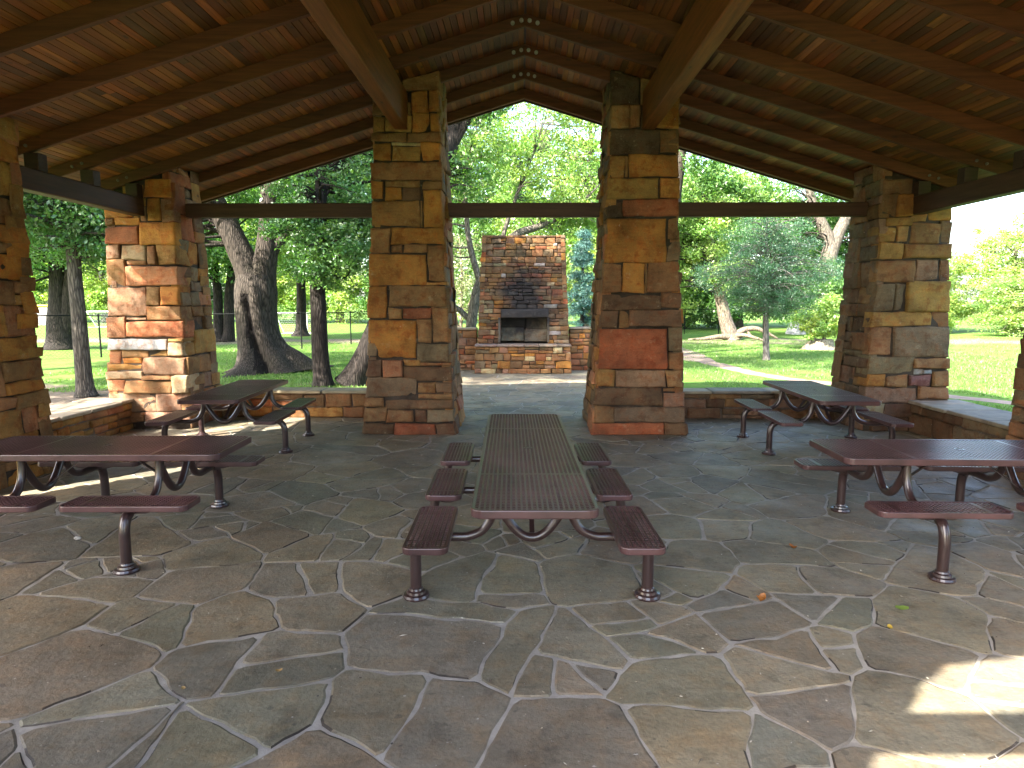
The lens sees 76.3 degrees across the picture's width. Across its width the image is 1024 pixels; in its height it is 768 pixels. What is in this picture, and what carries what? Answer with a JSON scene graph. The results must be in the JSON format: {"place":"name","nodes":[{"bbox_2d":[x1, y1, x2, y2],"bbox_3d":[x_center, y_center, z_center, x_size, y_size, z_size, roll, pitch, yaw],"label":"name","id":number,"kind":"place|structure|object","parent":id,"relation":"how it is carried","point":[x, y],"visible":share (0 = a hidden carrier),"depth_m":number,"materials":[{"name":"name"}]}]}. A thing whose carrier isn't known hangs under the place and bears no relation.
{"place":"outdoors","nodes":[
{"label":"outdoors","id":0,"kind":"place"},
{"bbox_2d":[37,305,47,324],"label":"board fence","id":1,"kind":"object","parent":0,"point":[42,310],"visible":0.04,"depth_m":56.46,"materials":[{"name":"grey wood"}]},
{"bbox_2d":[86,311,107,326],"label":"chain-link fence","id":2,"kind":"object","parent":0,"point":[95,318],"visible":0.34,"depth_m":51.10,"materials":[{"name":"grey metal"}]},
{"bbox_2d":[277,312,310,333],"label":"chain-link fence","id":3,"kind":"object","parent":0,"point":[291,322],"visible":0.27,"depth_m":41.05,"materials":[{"name":"grey metal"}]},
{"bbox_2d":[0,370,1023,767],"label":"stone floor","id":4,"kind":"structure","parent":0,"point":[450,722],"depth_m":3.91,"materials":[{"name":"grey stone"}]},
{"bbox_2d":[49,398,133,435],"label":"seat wall","id":5,"kind":"structure","parent":4,"relation":"on","point":[97,417],"depth_m":9.00,"materials":[{"name":"stone"}]},
{"bbox_2d":[0,436,264,575],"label":"picnic table","id":6,"kind":"object","parent":4,"relation":"on","point":[102,454],"visible":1,"depth_m":5.06,"materials":[{"name":"brown metal"}]},
{"bbox_2d":[144,379,315,453],"bbox_3d":[-3.630,0.431,8.712,1.662,0.748,2.060,0,7,-2],"label":"picnic table","id":7,"kind":"object","parent":4,"relation":"on","point":[232,394],"visible":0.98,"depth_m":8.24,"materials":[{"name":"brown metal"}]},
{"bbox_2d":[221,387,365,417],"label":"seat wall","id":8,"kind":"structure","parent":4,"relation":"on","point":[338,402],"depth_m":10.73,"materials":[{"name":"stone"}]},
{"bbox_2d":[457,327,477,369],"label":"flanking wall","id":9,"kind":"structure","parent":4,"relation":"on","point":[468,338],"depth_m":18.18,"materials":[{"name":"stone"}]},
{"bbox_2d":[2,440,1008,767],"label":"leaf litter","id":10,"kind":"object","parent":4,"relation":"on","point":[540,566],"visible":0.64,"depth_m":4.05,"materials":[{"name":"brown plant"}]},
{"bbox_2d":[0,0,1023,489],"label":"pavilion","id":11,"kind":"structure","parent":4,"relation":"on","point":[150,128],"depth_m":9.04,"materials":[{"name":"stone"}]},
{"bbox_2d":[474,235,571,373],"bbox_3d":[0.303,-2.196,17.945,2.615,3.704,1.661,0,7,1],"label":"fireplace","id":12,"kind":"object","parent":4,"relation":"on","point":[523,324],"visible":1,"depth_m":17.57,"materials":[{"name":"stone"}]},
{"bbox_2d":[402,414,665,601],"bbox_3d":[0.126,0.871,5.194,1.662,0.748,3.150,0,7,0],"label":"picnic table","id":13,"kind":"object","parent":4,"relation":"on","point":[531,461],"visible":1,"depth_m":4.26,"materials":[{"name":"brown metal"}]},
{"bbox_2d":[568,326,591,369],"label":"flanking wall","id":14,"kind":"structure","parent":4,"relation":"on","point":[579,339],"depth_m":18.13,"materials":[{"name":"stone"}]},
{"bbox_2d":[683,387,829,418],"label":"seat wall","id":15,"kind":"structure","parent":4,"relation":"on","point":[712,402],"depth_m":10.63,"materials":[{"name":"stone"}]},
{"bbox_2d":[756,593,765,600],"bbox_3d":[1.577,1.351,4.127,0.075,0.047,0.051,-6,9,-39],"label":"fallen leaf","id":16,"kind":"object","parent":4,"relation":"on","point":[761,596],"visible":1,"depth_m":4.13,"materials":[{"name":"orange plant"}]},
{"bbox_2d":[734,380,913,454],"bbox_3d":[3.982,0.444,8.611,1.662,0.748,2.060,0,7,3],"label":"picnic table","id":17,"kind":"object","parent":4,"relation":"on","point":[821,396],"visible":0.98,"depth_m":8.14,"materials":[{"name":"brown metal"}]},
{"bbox_2d":[895,605,908,609],"bbox_3d":[2.416,1.384,4.038,0.085,0.005,0.058,-1,7,-8],"label":"fallen leaf","id":18,"kind":"object","parent":4,"relation":"on","point":[902,607],"visible":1,"depth_m":4.04,"materials":[{"name":"green plant"}]},
{"bbox_2d":[794,439,1023,583],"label":"picnic table","id":19,"kind":"object","parent":4,"relation":"on","point":[963,459],"visible":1,"depth_m":4.96,"materials":[{"name":"brown metal"}]},
{"bbox_2d":[908,399,1011,439],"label":"seat wall","id":20,"kind":"structure","parent":4,"relation":"on","point":[952,419],"depth_m":8.71,"materials":[{"name":"stone"}]},
{"bbox_2d":[35,305,1022,411],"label":"ground","id":21,"kind":"structure","parent":0,"point":[58,363],"depth_m":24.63,"materials":[{"name":"green plant"}]},
{"bbox_2d":[31,262,89,310],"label":"tree","id":22,"kind":"object","parent":21,"relation":"on","point":[40,295],"visible":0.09,"depth_m":64.00,"materials":[{"name":"green plant"}]},
{"bbox_2d":[29,235,105,349],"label":"tree","id":23,"kind":"object","parent":21,"relation":"on","point":[58,297],"visible":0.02,"depth_m":26.81,"materials":[{"name":"brown plant"}]},
{"bbox_2d":[43,260,109,321],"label":"tree","id":24,"kind":"object","parent":21,"relation":"on","point":[95,285],"visible":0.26,"depth_m":62.25,"materials":[{"name":"green plant"}]},
{"bbox_2d":[23,192,203,397],"bbox_3d":[-8.312,-4.880,11.931,5.504,10.644,8.259,-3,8,-21],"label":"tree","id":25,"kind":"object","parent":21,"relation":"on","point":[75,232],"visible":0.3,"depth_m":13.06,"materials":[{"name":"green plant"}]},
{"bbox_2d":[36,311,366,357],"bbox_3d":[-13.546,-1.954,25.464,4.281,1.660,30.918,7,10,44],"label":"chain link fence","id":26,"kind":"object","parent":21,"relation":"on","point":[229,314],"visible":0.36,"depth_m":25.87,"materials":[{"name":"black metal"}]},
{"bbox_2d":[37,151,373,377],"bbox_3d":[-7.335,-6.900,18.296,12.960,13.426,9.896,0,7,1],"label":"tree","id":27,"kind":"object","parent":21,"relation":"on","point":[263,346],"visible":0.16,"depth_m":17.96,"materials":[{"name":"green plant"}]},
{"bbox_2d":[203,223,243,319],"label":"tree","id":28,"kind":"object","parent":21,"relation":"on","point":[222,285],"visible":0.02,"depth_m":66.04,"materials":[{"name":"green plant"}]},
{"bbox_2d":[203,182,288,341],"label":"tree","id":29,"kind":"object","parent":21,"relation":"on","point":[215,255],"visible":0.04,"depth_m":32.21,"materials":[{"name":"green plant"}]},
{"bbox_2d":[218,200,310,321],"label":"tree","id":30,"kind":"object","parent":21,"relation":"on","point":[284,303],"visible":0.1,"depth_m":61.55,"materials":[{"name":"green plant"}]},
{"bbox_2d":[239,194,362,336],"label":"tree","id":31,"kind":"object","parent":21,"relation":"on","point":[301,301],"visible":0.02,"depth_m":37.49,"materials":[{"name":"green plant"}]},
{"bbox_2d":[255,150,373,386],"bbox_3d":[-4.681,-4.478,13.842,4.838,9.395,6.689,3,8,26],"label":"tree","id":32,"kind":"object","parent":21,"relation":"on","point":[327,245],"visible":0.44,"depth_m":14.50,"materials":[{"name":"green plant"}]},
{"bbox_2d":[277,235,368,322],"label":"tree","id":33,"kind":"object","parent":21,"relation":"on","point":[338,301],"visible":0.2,"depth_m":60.52,"materials":[{"name":"green plant"}]},
{"bbox_2d":[353,218,466,310],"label":"tree","id":34,"kind":"object","parent":21,"relation":"on","point":[359,301],"visible":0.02,"depth_m":59.02,"materials":[{"name":"green plant"}]},
{"bbox_2d":[334,105,516,386],"bbox_3d":[0.786,-5.503,14.306,9.964,11.619,7.653,0,7,1],"label":"tree","id":35,"kind":"object","parent":21,"relation":"on","point":[353,373],"visible":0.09,"depth_m":14.78,"materials":[{"name":"green plant"}]},
{"bbox_2d":[360,111,542,306],"bbox_3d":[-3.937,-9.914,36.001,11.557,14.652,10.026,0,7,1],"label":"tree","id":36,"kind":"object","parent":21,"relation":"on","point":[457,231],"visible":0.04,"depth_m":34.36,"materials":[{"name":"green plant"}]},
{"bbox_2d":[453,230,481,326],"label":"tree","id":37,"kind":"object","parent":21,"relation":"on","point":[459,281],"visible":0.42,"depth_m":30.46,"materials":[{"name":"green plant"}]},
{"bbox_2d":[453,179,551,323],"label":"tree","id":38,"kind":"object","parent":21,"relation":"on","point":[489,229],"visible":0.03,"depth_m":55.73,"materials":[{"name":"green plant"}]},
{"bbox_2d":[450,102,599,326],"bbox_3d":[-0.570,-6.137,22.903,8.527,10.414,5.866,-4,8,-30],"label":"tree","id":39,"kind":"object","parent":21,"relation":"on","point":[519,151],"visible":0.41,"depth_m":22.60,"materials":[{"name":"green plant"}]},
{"bbox_2d":[567,227,595,326],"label":"spruce","id":40,"kind":"object","parent":21,"relation":"on","point":[582,257],"visible":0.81,"depth_m":21.72,"materials":[{"name":"green plant"}]},
{"bbox_2d":[471,102,697,325],"bbox_3d":[3.829,-9.371,33.021,10.885,14.321,10.162,-4,8,-30],"label":"tree","id":41,"kind":"object","parent":21,"relation":"on","point":[589,151],"visible":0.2,"depth_m":31.41,"materials":[{"name":"green plant"}]},
{"bbox_2d":[567,190,703,323],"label":"tree","id":42,"kind":"object","parent":21,"relation":"on","point":[685,294],"visible":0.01,"depth_m":43.91,"materials":[{"name":"green plant"}]},
{"bbox_2d":[683,308,718,333],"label":"chain link fence","id":43,"kind":"object","parent":21,"relation":"on","point":[685,309],"visible":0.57,"depth_m":40.47,"materials":[{"name":"black metal"}]},
{"bbox_2d":[681,154,756,328],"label":"tree","id":44,"kind":"object","parent":21,"relation":"on","point":[708,301],"visible":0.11,"depth_m":46.41,"materials":[{"name":"green plant"}]},
{"bbox_2d":[678,162,761,340],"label":"tree","id":45,"kind":"object","parent":21,"relation":"on","point":[702,230],"visible":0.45,"depth_m":33.06,"materials":[{"name":"green plant"}]},
{"bbox_2d":[688,326,777,340],"bbox_3d":[11.365,-2.577,33.526,4.555,0.802,1.040,1,7,11],"label":"fallen branch","id":46,"kind":"object","parent":21,"relation":"on","point":[740,332],"visible":0.93,"depth_m":33.50,"materials":[{"name":"wood"}]},
{"bbox_2d":[678,150,795,225],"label":"tree","id":47,"kind":"object","parent":21,"relation":"on","point":[730,187],"visible":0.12,"depth_m":22.61,"materials":[{"name":"green plant"}]},
{"bbox_2d":[678,161,809,326],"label":"tree","id":48,"kind":"object","parent":21,"relation":"on","point":[738,323],"visible":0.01,"depth_m":51.35,"materials":[{"name":"green plant"}]},
{"bbox_2d":[688,217,844,360],"bbox_3d":[8.443,-3.333,21.825,5.260,5.121,4.616,0,7,1],"label":"tree","id":49,"kind":"object","parent":21,"relation":"on","point":[777,301],"visible":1,"depth_m":21.31,"materials":[{"name":"green plant"}]},
{"bbox_2d":[730,173,850,330],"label":"tree","id":50,"kind":"object","parent":21,"relation":"on","point":[833,240],"visible":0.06,"depth_m":38.59,"materials":[{"name":"green plant"}]},
{"bbox_2d":[785,322,807,334],"bbox_3d":[17.747,-3.590,40.447,1.549,1.071,1.169,0,7,1],"label":"boulder","id":51,"kind":"object","parent":21,"relation":"on","point":[795,331],"visible":0.27,"depth_m":39.99,"materials":[{"name":"stone"}]},
{"bbox_2d":[753,185,849,327],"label":"tree","id":52,"kind":"object","parent":21,"relation":"on","point":[832,223],"visible":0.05,"depth_m":47.81,"materials":[{"name":"green plant"}]},
{"bbox_2d":[784,292,841,350],"bbox_3d":[12.936,-2.652,27.269,3.049,2.421,2.606,0,7,1],"label":"bush","id":53,"kind":"object","parent":21,"relation":"on","point":[826,320],"visible":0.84,"depth_m":26.92,"materials":[{"name":"green plant"}]},
{"bbox_2d":[947,250,981,332],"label":"tree","id":54,"kind":"object","parent":21,"relation":"on","point":[955,303],"visible":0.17,"depth_m":41.10,"materials":[{"name":"green plant"}]},
{"bbox_2d":[953,210,1023,333],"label":"tree","id":55,"kind":"object","parent":21,"relation":"on","point":[1011,265],"visible":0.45,"depth_m":40.99,"materials":[{"name":"green plant"}]},
{"bbox_2d":[963,273,1023,336],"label":"bush","id":56,"kind":"object","parent":21,"relation":"on","point":[1010,295],"visible":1,"depth_m":37.09,"materials":[{"name":"green plant"}]},
{"bbox_2d":[44,103,1023,305],"label":"sky","id":57,"kind":"structure","parent":0,"point":[992,211],"materials":[{"name":"white"}]},
{"bbox_2d":[682,347,1011,404],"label":"path","id":58,"kind":"structure","parent":0,"point":[703,359],"depth_m":18.26,"materials":[{"name":"beige concrete"}]}
]}

